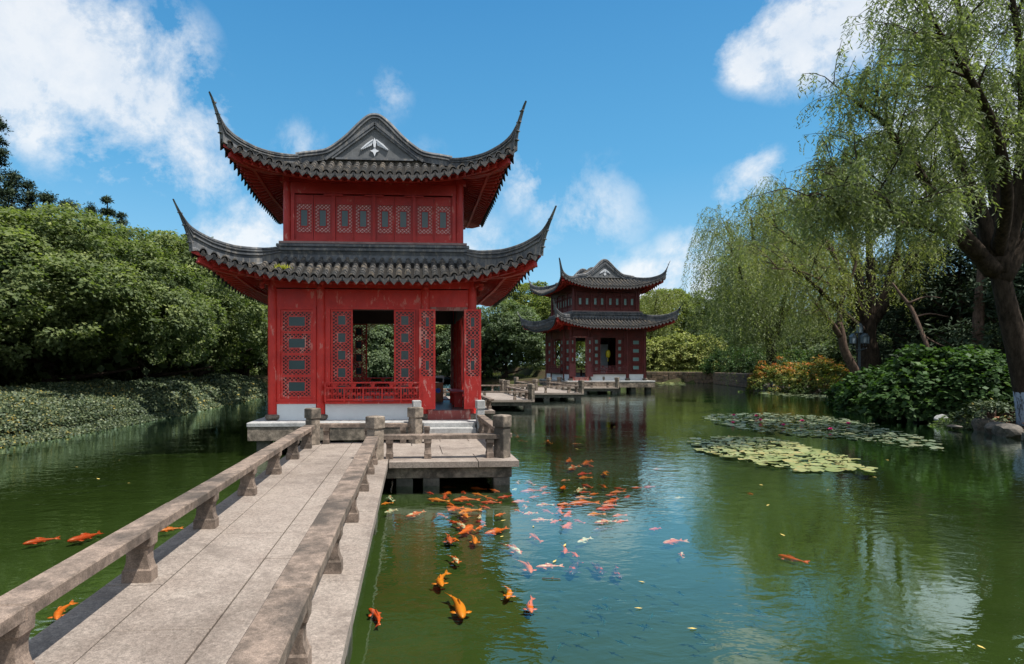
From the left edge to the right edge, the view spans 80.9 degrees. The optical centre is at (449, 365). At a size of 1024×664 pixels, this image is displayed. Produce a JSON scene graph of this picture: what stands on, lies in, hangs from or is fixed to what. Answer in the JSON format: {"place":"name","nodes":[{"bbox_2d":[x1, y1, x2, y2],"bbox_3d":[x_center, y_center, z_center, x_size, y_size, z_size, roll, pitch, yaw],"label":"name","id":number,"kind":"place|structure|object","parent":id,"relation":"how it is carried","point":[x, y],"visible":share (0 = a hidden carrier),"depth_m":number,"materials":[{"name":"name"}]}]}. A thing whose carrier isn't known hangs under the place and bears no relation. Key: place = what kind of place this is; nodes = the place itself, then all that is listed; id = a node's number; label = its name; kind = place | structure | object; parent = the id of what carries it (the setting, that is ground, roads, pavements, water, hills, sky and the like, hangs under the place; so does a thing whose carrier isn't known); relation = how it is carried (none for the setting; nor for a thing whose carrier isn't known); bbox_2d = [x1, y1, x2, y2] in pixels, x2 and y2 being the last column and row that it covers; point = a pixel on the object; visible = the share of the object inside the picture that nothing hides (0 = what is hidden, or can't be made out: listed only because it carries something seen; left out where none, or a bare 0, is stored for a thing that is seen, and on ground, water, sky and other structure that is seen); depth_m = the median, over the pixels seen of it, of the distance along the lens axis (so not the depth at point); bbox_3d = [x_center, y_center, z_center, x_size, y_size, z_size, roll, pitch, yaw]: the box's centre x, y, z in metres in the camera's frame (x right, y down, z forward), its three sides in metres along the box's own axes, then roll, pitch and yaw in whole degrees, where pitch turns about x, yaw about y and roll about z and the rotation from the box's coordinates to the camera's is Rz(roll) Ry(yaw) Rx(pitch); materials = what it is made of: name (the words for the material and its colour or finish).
{"place":"outdoors","nodes":[
{"label":"outdoors","id":0,"kind":"place"},
{"bbox_2d":[435,376,443,401],"bbox_3d":[-0.387,0.750,19.617,0.400,0.840,0.340,0,0,-4],"label":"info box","id":1,"kind":"object","parent":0,"point":[438,391],"visible":0.69,"depth_m":19.48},
{"bbox_2d":[0,482,1023,663],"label":"pond bed","id":2,"kind":"object","parent":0,"point":[860,601],"visible":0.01,"depth_m":5.68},
{"bbox_2d":[172,91,556,449],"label":"pavilion","id":3,"kind":"structure","parent":2,"relation":"on","point":[375,214],"depth_m":15.15,"materials":[{"name":"wood"}]},
{"bbox_2d":[295,195,313,239],"bbox_3d":[-3.746,-3.813,15.385,0.461,1.163,0.064,0,0,-4],"label":"window","id":4,"kind":"structure","parent":3,"relation":"in","point":[304,204],"depth_m":15.37,"materials":[{"name":"red paint"}]},
{"bbox_2d":[314,195,331,239],"bbox_3d":[-3.274,-3.813,15.416,0.461,1.163,0.064,0,0,-4],"label":"window","id":5,"kind":"structure","parent":3,"relation":"in","point":[322,204],"depth_m":15.40,"materials":[{"name":"red paint"}]},
{"bbox_2d":[336,195,353,239],"bbox_3d":[-2.713,-3.813,15.453,0.460,1.163,0.064,0,0,-4],"label":"window","id":6,"kind":"structure","parent":3,"relation":"in","point":[344,204],"depth_m":15.44,"materials":[{"name":"red paint"}]},
{"bbox_2d":[354,196,371,240],"bbox_3d":[-2.241,-3.813,15.484,0.460,1.163,0.064,0,0,-4],"label":"window","id":7,"kind":"structure","parent":3,"relation":"in","point":[362,204],"depth_m":15.47,"materials":[{"name":"red paint"}]},
{"bbox_2d":[376,196,393,240],"bbox_3d":[-1.680,-3.813,15.521,0.460,1.163,0.064,0,0,-4],"label":"window","id":8,"kind":"structure","parent":3,"relation":"in","point":[384,205],"depth_m":15.51,"materials":[{"name":"red paint"}]},
{"bbox_2d":[394,196,411,240],"bbox_3d":[-1.209,-3.813,15.552,0.460,1.163,0.064,0,0,-4],"label":"window","id":9,"kind":"structure","parent":3,"relation":"in","point":[402,205],"depth_m":15.54,"materials":[{"name":"red paint"}]},
{"bbox_2d":[416,197,433,241],"bbox_3d":[-0.647,-3.813,15.589,0.460,1.163,0.064,0,0,-4],"label":"window","id":10,"kind":"structure","parent":3,"relation":"in","point":[424,206],"depth_m":15.57,"materials":[{"name":"red paint"}]},
{"bbox_2d":[419,309,434,408],"bbox_3d":[-0.568,-0.165,15.097,0.410,2.530,0.057,0,0,-8],"label":"door","id":11,"kind":"structure","parent":3,"relation":"in","point":[426,316],"depth_m":15.08,"materials":[{"name":"red paint"}]},
{"bbox_2d":[434,197,451,241],"bbox_3d":[-0.176,-3.813,15.620,0.460,1.163,0.064,0,0,-4],"label":"window","id":12,"kind":"structure","parent":3,"relation":"in","point":[442,205],"depth_m":15.60,"materials":[{"name":"red paint"}]},
{"bbox_2d":[464,309,480,408],"bbox_3d":[0.583,-0.165,15.161,0.430,2.530,0.057,0,0,3],"label":"door","id":13,"kind":"structure","parent":3,"relation":"in","point":[472,317],"depth_m":15.14,"materials":[{"name":"red paint"}]},
{"bbox_2d":[368,608,382,626],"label":"koi","id":14,"kind":"object","parent":2,"relation":"on","point":[374,613],"visible":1,"depth_m":5.06},
{"bbox_2d":[446,593,471,618],"bbox_3d":[0.048,2.084,5.225,0.180,0.106,0.520,0,0,-26],"label":"koi","id":15,"kind":"object","parent":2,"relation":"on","point":[461,612],"visible":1,"depth_m":5.10},
{"bbox_2d":[517,258,683,391],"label":"pavilion","id":16,"kind":"structure","parent":2,"relation":"on","point":[596,306],"depth_m":46.45,"materials":[{"name":"wood"}]},
{"bbox_2d":[569,337,575,376],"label":"door","id":17,"kind":"structure","parent":16,"relation":"in","point":[572,340],"depth_m":45.63,"materials":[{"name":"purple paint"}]},
{"bbox_2d":[577,292,583,309],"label":"window","id":18,"kind":"structure","parent":16,"relation":"in","point":[580,295],"depth_m":46.33,"materials":[{"name":"red paint"}]},
{"bbox_2d":[584,292,589,309],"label":"window","id":19,"kind":"structure","parent":16,"relation":"in","point":[586,295],"depth_m":46.40,"materials":[{"name":"red paint"}]},
{"bbox_2d":[586,337,592,376],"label":"door","id":20,"kind":"structure","parent":16,"relation":"in","point":[589,340],"depth_m":45.81,"materials":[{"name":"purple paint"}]},
{"bbox_2d":[592,292,598,309],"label":"window","id":21,"kind":"structure","parent":16,"relation":"in","point":[595,296],"depth_m":46.50,"materials":[{"name":"red paint"}]},
{"bbox_2d":[599,292,605,309],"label":"window","id":22,"kind":"structure","parent":16,"relation":"in","point":[602,296],"depth_m":46.60,"materials":[{"name":"red paint"}]},
{"bbox_2d":[600,344,607,371],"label":"screen wall","id":23,"kind":"structure","parent":16,"relation":"on","point":[603,357],"depth_m":49.61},
{"bbox_2d":[607,293,613,309],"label":"window","id":24,"kind":"structure","parent":16,"relation":"in","point":[610,296],"depth_m":46.69,"materials":[{"name":"red paint"}]},
{"bbox_2d":[614,293,620,309],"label":"window","id":25,"kind":"structure","parent":16,"relation":"in","point":[617,296],"depth_m":46.77,"materials":[{"name":"red paint"}]},
{"bbox_2d":[622,293,628,310],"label":"window","id":26,"kind":"structure","parent":16,"relation":"in","point":[625,296],"depth_m":46.86,"materials":[{"name":"red paint"}]},
{"bbox_2d":[629,293,634,310],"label":"window","id":27,"kind":"structure","parent":16,"relation":"in","point":[631,295],"depth_m":46.94,"materials":[{"name":"red paint"}]},
{"bbox_2d":[928,413,974,429],"bbox_3d":[17.016,2.094,19.569,1.937,1.104,2.487,0,0,-4],"label":"plant","id":28,"kind":"object","parent":2,"relation":"on","point":[943,421],"visible":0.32,"depth_m":19.54,"materials":[{"name":"green plant"}]},
{"bbox_2d":[947,398,1015,422],"bbox_3d":[17.119,1.592,18.800,1.907,1.159,2.388,0,0,-4],"label":"plant","id":29,"kind":"object","parent":2,"relation":"on","point":[991,411],"visible":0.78,"depth_m":18.68,"materials":[{"name":"green plant"}]},
{"bbox_2d":[971,416,995,430],"bbox_3d":[16.673,1.935,18.640,0.644,0.719,0.625,0,0,-43],"label":"bank stone","id":30,"kind":"object","parent":2,"relation":"on","point":[977,425],"visible":0.38,"depth_m":18.51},
{"bbox_2d":[984,422,1003,433],"bbox_3d":[16.395,1.913,17.782,0.723,0.501,0.766,0,0,43],"label":"bank stone","id":31,"kind":"object","parent":2,"relation":"on","point":[988,427],"visible":0.31,"depth_m":17.72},
{"bbox_2d":[991,423,1023,437],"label":"bank stone","id":32,"kind":"object","parent":2,"relation":"on","point":[1008,430],"visible":0.75,"depth_m":16.88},
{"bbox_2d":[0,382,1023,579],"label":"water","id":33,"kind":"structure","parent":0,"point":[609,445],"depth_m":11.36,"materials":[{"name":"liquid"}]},
{"bbox_2d":[47,600,77,620],"bbox_3d":[-3.304,2.080,5.113,0.136,0.079,0.418,0,0,-5],"label":"koi","id":34,"kind":"object","parent":33,"relation":"in","point":[58,612],"visible":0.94,"depth_m":5.04},
{"bbox_2d":[67,531,100,542],"bbox_3d":[-4.478,2.087,7.342,0.163,0.096,0.473,0,0,6],"label":"koi","id":35,"kind":"object","parent":33,"relation":"in","point":[82,538],"visible":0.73,"depth_m":7.25},
{"bbox_2d":[0,400,518,663],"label":"stone bridge","id":36,"kind":"structure","parent":33,"relation":"in","point":[268,565],"depth_m":4.45,"materials":[{"name":"stone"}]},
{"bbox_2d":[432,569,451,586],"bbox_3d":[-0.065,2.078,5.876,0.153,0.089,0.471,0,0,17],"label":"koi","id":37,"kind":"object","parent":33,"relation":"in","point":[440,579],"visible":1,"depth_m":5.77},
{"bbox_2d":[498,542,521,554],"bbox_3d":[0.698,2.092,6.866,0.149,0.088,0.431,0,0,-40],"label":"koi","id":38,"kind":"object","parent":33,"relation":"in","point":[513,548],"visible":0.99,"depth_m":6.79},
{"bbox_2d":[443,377,619,418],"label":"zigzag bridge","id":39,"kind":"structure","parent":33,"relation":"in","point":[524,394],"depth_m":35.12,"materials":[{"name":"stone"}]},
{"bbox_2d":[564,559,583,575],"bbox_3d":[1.324,2.089,6.231,0.179,0.103,0.516,0,0,34],"label":"koi","id":40,"kind":"object","parent":33,"relation":"in","point":[572,569],"visible":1,"depth_m":6.12},
{"bbox_2d":[586,560,606,575],"bbox_3d":[1.507,2.083,6.198,0.150,0.088,0.435,0,0,-18],"label":"koi","id":41,"kind":"object","parent":33,"relation":"in","point":[598,568],"visible":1,"depth_m":6.09},
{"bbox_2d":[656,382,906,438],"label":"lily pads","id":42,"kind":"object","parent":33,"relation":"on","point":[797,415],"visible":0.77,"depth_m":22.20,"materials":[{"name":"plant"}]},
{"bbox_2d":[778,554,808,563],"bbox_3d":[3.769,2.115,6.554,0.116,0.069,0.336,0,0,-44],"label":"koi","id":43,"kind":"object","parent":33,"relation":"in","point":[787,557],"visible":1,"depth_m":6.55},
{"bbox_2d":[0,0,1023,364],"label":"sky","id":44,"kind":"structure","parent":0,"point":[640,117],"materials":[{"name":"blue"}]},
{"bbox_2d":[2,365,1023,434],"bbox_3d":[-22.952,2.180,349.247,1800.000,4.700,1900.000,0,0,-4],"label":"ground","id":45,"kind":"structure","parent":0,"point":[538,374],"depth_m":65.28,"materials":[{"name":"plant"}]},
{"bbox_2d":[0,115,16,208],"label":"pine tree","id":46,"kind":"object","parent":45,"relation":"on","point":[5,154],"visible":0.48,"depth_m":40.24,"materials":[{"name":"green plant"}]},
{"bbox_2d":[0,168,28,216],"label":"pine tree","id":47,"kind":"object","parent":45,"relation":"on","point":[14,178],"visible":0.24,"depth_m":41.85,"materials":[{"name":"green plant"}]},
{"bbox_2d":[18,176,41,212],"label":"pine tree","id":48,"kind":"object","parent":45,"relation":"on","point":[31,197],"visible":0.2,"depth_m":43.94,"materials":[{"name":"green plant"}]},
{"bbox_2d":[37,189,59,217],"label":"pine tree","id":49,"kind":"object","parent":45,"relation":"on","point":[48,197],"visible":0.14,"depth_m":45.81,"materials":[{"name":"green plant"}]},
{"bbox_2d":[55,197,83,228],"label":"pine tree","id":50,"kind":"object","parent":45,"relation":"on","point":[63,201],"visible":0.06,"depth_m":47.77,"materials":[{"name":"green plant"}]},
{"bbox_2d":[0,202,169,377],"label":"broadleaf tree","id":51,"kind":"object","parent":45,"relation":"on","point":[22,300],"visible":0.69,"depth_m":19.76,"materials":[{"name":"green plant"}]},
{"bbox_2d":[99,195,117,229],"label":"pine tree","id":52,"kind":"object","parent":45,"relation":"on","point":[106,200],"visible":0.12,"depth_m":49.86,"materials":[{"name":"green plant"}]},
{"bbox_2d":[0,201,229,381],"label":"broadleaf tree","id":53,"kind":"object","parent":45,"relation":"on","point":[187,315],"visible":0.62,"depth_m":22.14,"materials":[{"name":"green plant"}]},
{"bbox_2d":[5,231,228,378],"bbox_3d":[-17.972,-2.779,30.795,12.571,8.251,11.756,0,0,-32],"label":"broadleaf tree","id":54,"kind":"object","parent":45,"relation":"on","point":[134,358],"visible":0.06,"depth_m":28.98,"materials":[{"name":"green plant"}]},
{"bbox_2d":[115,211,129,234],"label":"pine tree","id":55,"kind":"object","parent":45,"relation":"on","point":[121,216],"visible":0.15,"depth_m":51.70,"materials":[{"name":"green plant"}]},
{"bbox_2d":[0,373,267,447],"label":"ivy cover","id":56,"kind":"object","parent":45,"relation":"on","point":[46,403],"visible":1,"depth_m":20.70,"materials":[{"name":"green plant"}]},
{"bbox_2d":[8,223,267,378],"bbox_3d":[-15.559,-2.596,29.838,11.696,8.215,13.074,0,0,27],"label":"broadleaf tree","id":57,"kind":"object","parent":45,"relation":"on","point":[175,242],"visible":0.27,"depth_m":29.35,"materials":[{"name":"green plant"}]},
{"bbox_2d":[116,355,190,379],"bbox_3d":[-19.572,-0.294,37.947,5.722,3.071,6.844,0,0,-4],"label":"understorey bush","id":58,"kind":"object","parent":45,"relation":"on","point":[173,370],"visible":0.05,"depth_m":37.46,"materials":[{"name":"green plant"}]},
{"bbox_2d":[122,230,267,376],"bbox_3d":[-15.943,-3.086,37.108,12.993,9.366,13.895,0,0,12],"label":"broadleaf tree","id":59,"kind":"object","parent":45,"relation":"on","point":[225,352],"visible":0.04,"depth_m":34.47,"materials":[{"name":"green plant"}]},
{"bbox_2d":[168,275,267,368],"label":"broadleaf tree","id":60,"kind":"object","parent":45,"relation":"on","point":[249,361],"visible":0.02,"depth_m":42.46,"materials":[{"name":"green plant"}]},
{"bbox_2d":[210,275,267,376],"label":"broadleaf tree","id":61,"kind":"object","parent":45,"relation":"on","point":[243,370],"visible":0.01,"depth_m":45.13,"materials":[{"name":"green plant"}]},
{"bbox_2d":[353,325,373,358],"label":"broadleaf tree","id":62,"kind":"object","parent":45,"relation":"on","point":[368,342],"visible":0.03,"depth_m":58.44,"materials":[{"name":"green plant"}]},
{"bbox_2d":[353,324,393,384],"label":"broadleaf tree","id":63,"kind":"object","parent":45,"relation":"on","point":[379,358],"visible":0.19,"depth_m":58.50,"materials":[{"name":"green plant"}]},
{"bbox_2d":[356,325,447,383],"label":"broadleaf tree","id":64,"kind":"object","parent":45,"relation":"on","point":[391,349],"visible":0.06,"depth_m":62.47,"materials":[{"name":"green plant"}]},
{"bbox_2d":[435,305,478,358],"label":"broadleaf tree","id":65,"kind":"object","parent":45,"relation":"on","point":[440,326],"visible":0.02,"depth_m":64.65,"materials":[{"name":"green plant"}]},
{"bbox_2d":[435,313,512,378],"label":"broadleaf tree","id":66,"kind":"object","parent":45,"relation":"on","point":[444,340],"visible":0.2,"depth_m":64.20,"materials":[{"name":"green plant"}]},
{"bbox_2d":[478,298,544,377],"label":"broadleaf tree","id":67,"kind":"object","parent":45,"relation":"on","point":[508,322],"visible":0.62,"depth_m":64.18,"materials":[{"name":"green plant"}]},
{"bbox_2d":[488,281,550,363],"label":"broadleaf tree","id":68,"kind":"object","parent":45,"relation":"on","point":[520,298],"visible":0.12,"depth_m":81.92,"materials":[{"name":"green plant"}]},
{"bbox_2d":[510,341,584,366],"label":"background bush","id":69,"kind":"object","parent":45,"relation":"on","point":[581,358],"visible":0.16,"depth_m":83.44,"materials":[{"name":"green plant"}]},
{"bbox_2d":[520,295,584,358],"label":"broadleaf tree","id":70,"kind":"object","parent":45,"relation":"on","point":[542,307],"visible":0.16,"depth_m":69.76,"materials":[{"name":"green plant"}]},
{"bbox_2d":[483,364,840,388],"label":"grass","id":71,"kind":"structure","parent":45,"relation":"on","point":[530,367],"depth_m":69.59,"materials":[{"name":"green plant"}]},
{"bbox_2d":[640,288,688,348],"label":"broadleaf tree","id":72,"kind":"object","parent":45,"relation":"on","point":[652,307],"visible":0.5,"depth_m":84.42,"materials":[{"name":"green plant"}]},
{"bbox_2d":[646,336,686,370],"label":"bush","id":73,"kind":"object","parent":45,"relation":"on","point":[656,340],"visible":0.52,"depth_m":76.69,"materials":[{"name":"green plant"}]},
{"bbox_2d":[640,288,712,348],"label":"broadleaf tree","id":74,"kind":"object","parent":45,"relation":"on","point":[685,307],"visible":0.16,"depth_m":92.77,"materials":[{"name":"green plant"}]},
{"bbox_2d":[648,327,714,370],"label":"bush","id":75,"kind":"object","parent":45,"relation":"on","point":[674,337],"visible":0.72,"depth_m":76.11,"materials":[{"name":"green plant"}]},
{"bbox_2d":[663,290,731,352],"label":"broadleaf tree","id":76,"kind":"object","parent":45,"relation":"on","point":[707,297],"visible":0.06,"depth_m":94.39,"materials":[{"name":"green plant"}]},
{"bbox_2d":[646,372,762,387],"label":"retaining wall","id":77,"kind":"structure","parent":45,"relation":"on","point":[700,377],"depth_m":69.19,"materials":[{"name":"stone"}]},
{"bbox_2d":[679,333,729,370],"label":"bush","id":78,"kind":"object","parent":45,"relation":"on","point":[691,361],"visible":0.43,"depth_m":75.33,"materials":[{"name":"green plant"}]},
{"bbox_2d":[679,287,758,346],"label":"broadleaf tree","id":79,"kind":"object","parent":45,"relation":"on","point":[698,324],"visible":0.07,"depth_m":89.61,"materials":[{"name":"green plant"}]},
{"bbox_2d":[698,344,760,374],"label":"bush","id":80,"kind":"object","parent":45,"relation":"on","point":[708,368],"visible":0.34,"depth_m":68.24,"materials":[{"name":"green plant"}]},
{"bbox_2d":[721,345,785,372],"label":"bush","id":81,"kind":"object","parent":45,"relation":"on","point":[732,366],"visible":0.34,"depth_m":64.39,"materials":[{"name":"green plant"}]},
{"bbox_2d":[679,170,851,386],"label":"willow tree","id":82,"kind":"object","parent":45,"relation":"on","point":[767,328],"visible":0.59,"depth_m":50.55,"materials":[{"name":"green plant"}]},
{"bbox_2d":[738,356,820,392],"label":"flowering shrub","id":83,"kind":"object","parent":45,"relation":"on","point":[771,372],"visible":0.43,"depth_m":45.43,"materials":[{"name":"orange plant"}]},
{"bbox_2d":[733,308,825,356],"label":"broadleaf tree","id":84,"kind":"object","parent":45,"relation":"on","point":[761,338],"visible":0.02,"depth_m":74.29,"materials":[{"name":"green plant"}]},
{"bbox_2d":[751,349,830,378],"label":"bush","id":85,"kind":"object","parent":45,"relation":"on","point":[805,357],"visible":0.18,"depth_m":60.54,"materials":[{"name":"orange plant"}]},
{"bbox_2d":[775,321,833,365],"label":"background bush","id":86,"kind":"object","parent":45,"relation":"on","point":[795,348],"visible":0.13,"depth_m":65.19,"materials":[{"name":"green plant"}]},
{"bbox_2d":[732,224,880,379],"bbox_3d":[18.043,-3.416,29.734,8.454,10.370,4.102,0,0,-10],"label":"willow tree","id":87,"kind":"object","parent":45,"relation":"on","point":[837,327],"visible":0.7,"depth_m":29.94,"materials":[{"name":"green plant"}]},
{"bbox_2d":[779,300,851,359],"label":"broadleaf tree","id":88,"kind":"object","parent":45,"relation":"on","point":[808,329],"visible":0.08,"depth_m":66.02,"materials":[{"name":"green plant"}]},
{"bbox_2d":[782,355,849,394],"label":"flowering shrub","id":89,"kind":"object","parent":45,"relation":"on","point":[818,363],"visible":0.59,"depth_m":43.03,"materials":[{"name":"orange plant"}]},
{"bbox_2d":[798,337,843,375],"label":"background bush","id":90,"kind":"object","parent":45,"relation":"on","point":[821,349],"visible":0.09,"depth_m":59.45,"materials":[{"name":"green plant"}]},
{"bbox_2d":[728,138,956,372],"bbox_3d":[21.401,-5.413,32.602,11.115,13.987,12.262,0,0,22],"label":"willow tree","id":91,"kind":"object","parent":45,"relation":"on","point":[870,309],"visible":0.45,"depth_m":31.86,"materials":[{"name":"green plant"}]},
{"bbox_2d":[823,364,873,404],"bbox_3d":[22.343,1.569,31.627,4.939,3.368,4.127,0,0,43],"label":"broadleaf shrub","id":92,"kind":"object","parent":45,"relation":"on","point":[831,397],"visible":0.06,"depth_m":32.14,"materials":[{"name":"green plant"}]},
{"bbox_2d":[819,257,891,362],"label":"conifer","id":93,"kind":"object","parent":45,"relation":"on","point":[845,327],"visible":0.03,"depth_m":50.48,"materials":[{"name":"green plant"}]},
{"bbox_2d":[826,331,889,380],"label":"background bush","id":94,"kind":"object","parent":45,"relation":"on","point":[841,357],"visible":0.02,"depth_m":50.42,"materials":[{"name":"green plant"}]},
{"bbox_2d":[849,323,869,369],"bbox_3d":[21.404,0.600,31.059,0.965,5.654,0.562,0,0,-4],"label":"street lamp","id":95,"kind":"object","parent":45,"relation":"on","point":[863,338],"visible":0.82,"depth_m":31.11,"materials":[{"name":"metal"}]},
{"bbox_2d":[832,357,914,413],"bbox_3d":[19.398,1.485,26.105,4.887,3.785,4.416,0,0,39],"label":"broadleaf shrub","id":96,"kind":"object","parent":45,"relation":"on","point":[849,395],"visible":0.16,"depth_m":26.07,"materials":[{"name":"green plant"}]},
{"bbox_2d":[727,0,1023,425],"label":"willow tree","id":97,"kind":"object","parent":45,"relation":"on","point":[994,252],"visible":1,"depth_m":15.48,"materials":[{"name":"green plant"}]},
{"bbox_2d":[829,249,953,361],"bbox_3d":[29.501,-2.967,39.914,8.071,9.897,7.340,0,0,-4],"label":"conifer","id":98,"kind":"object","parent":45,"relation":"on","point":[849,332],"visible":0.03,"depth_m":39.84,"materials":[{"name":"green plant"}]},
{"bbox_2d":[835,231,970,374],"bbox_3d":[26.878,-2.982,33.790,8.668,9.768,8.730,0,0,43],"label":"conifer","id":99,"kind":"object","parent":45,"relation":"on","point":[886,324],"visible":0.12,"depth_m":33.91,"materials":[{"name":"plant"}]},
{"bbox_2d":[854,343,1009,422],"bbox_3d":[18.331,0.709,22.723,5.422,3.168,4.145,0,0,15],"label":"broadleaf shrub","id":100,"kind":"object","parent":45,"relation":"on","point":[886,388],"visible":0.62,"depth_m":21.95,"materials":[{"name":"green plant"}]},
{"bbox_2d":[856,215,1022,363],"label":"conifer","id":101,"kind":"object","parent":45,"relation":"on","point":[959,263],"visible":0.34,"depth_m":30.96,"materials":[{"name":"plant"}]},
{"bbox_2d":[899,349,1014,413],"bbox_3d":[18.723,0.775,21.556,3.427,2.719,4.214,0,0,-4],"label":"broadleaf shrub","id":102,"kind":"object","parent":45,"relation":"on","point":[956,398],"visible":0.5,"depth_m":20.67,"materials":[{"name":"green plant"}]},
{"bbox_2d":[904,224,1023,346],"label":"conifer","id":103,"kind":"object","parent":45,"relation":"on","point":[935,319],"visible":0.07,"depth_m":31.49,"materials":[{"name":"green plant"}]},
{"bbox_2d":[905,219,1023,362],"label":"conifer","id":104,"kind":"object","parent":45,"relation":"on","point":[1018,287],"visible":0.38,"depth_m":24.84,"materials":[{"name":"plant"}]},
{"bbox_2d":[892,283,948,350],"bbox_3d":[20.318,-1.625,25.567,2.016,4.093,1.129,0,0,20],"label":"leaning branch","id":105,"kind":"object","parent":104,"relation":"attached to","point":[924,337],"visible":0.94,"depth_m":25.80,"materials":[{"name":"brown plant"}]},
{"bbox_2d":[972,183,986,350],"bbox_3d":[22.162,-3.619,25.011,0.839,9.847,0.510,0,0,-4],"label":"bare tree","id":106,"kind":"object","parent":45,"relation":"on","point":[978,314],"visible":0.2,"depth_m":24.87,"materials":[{"name":"brown plant"}]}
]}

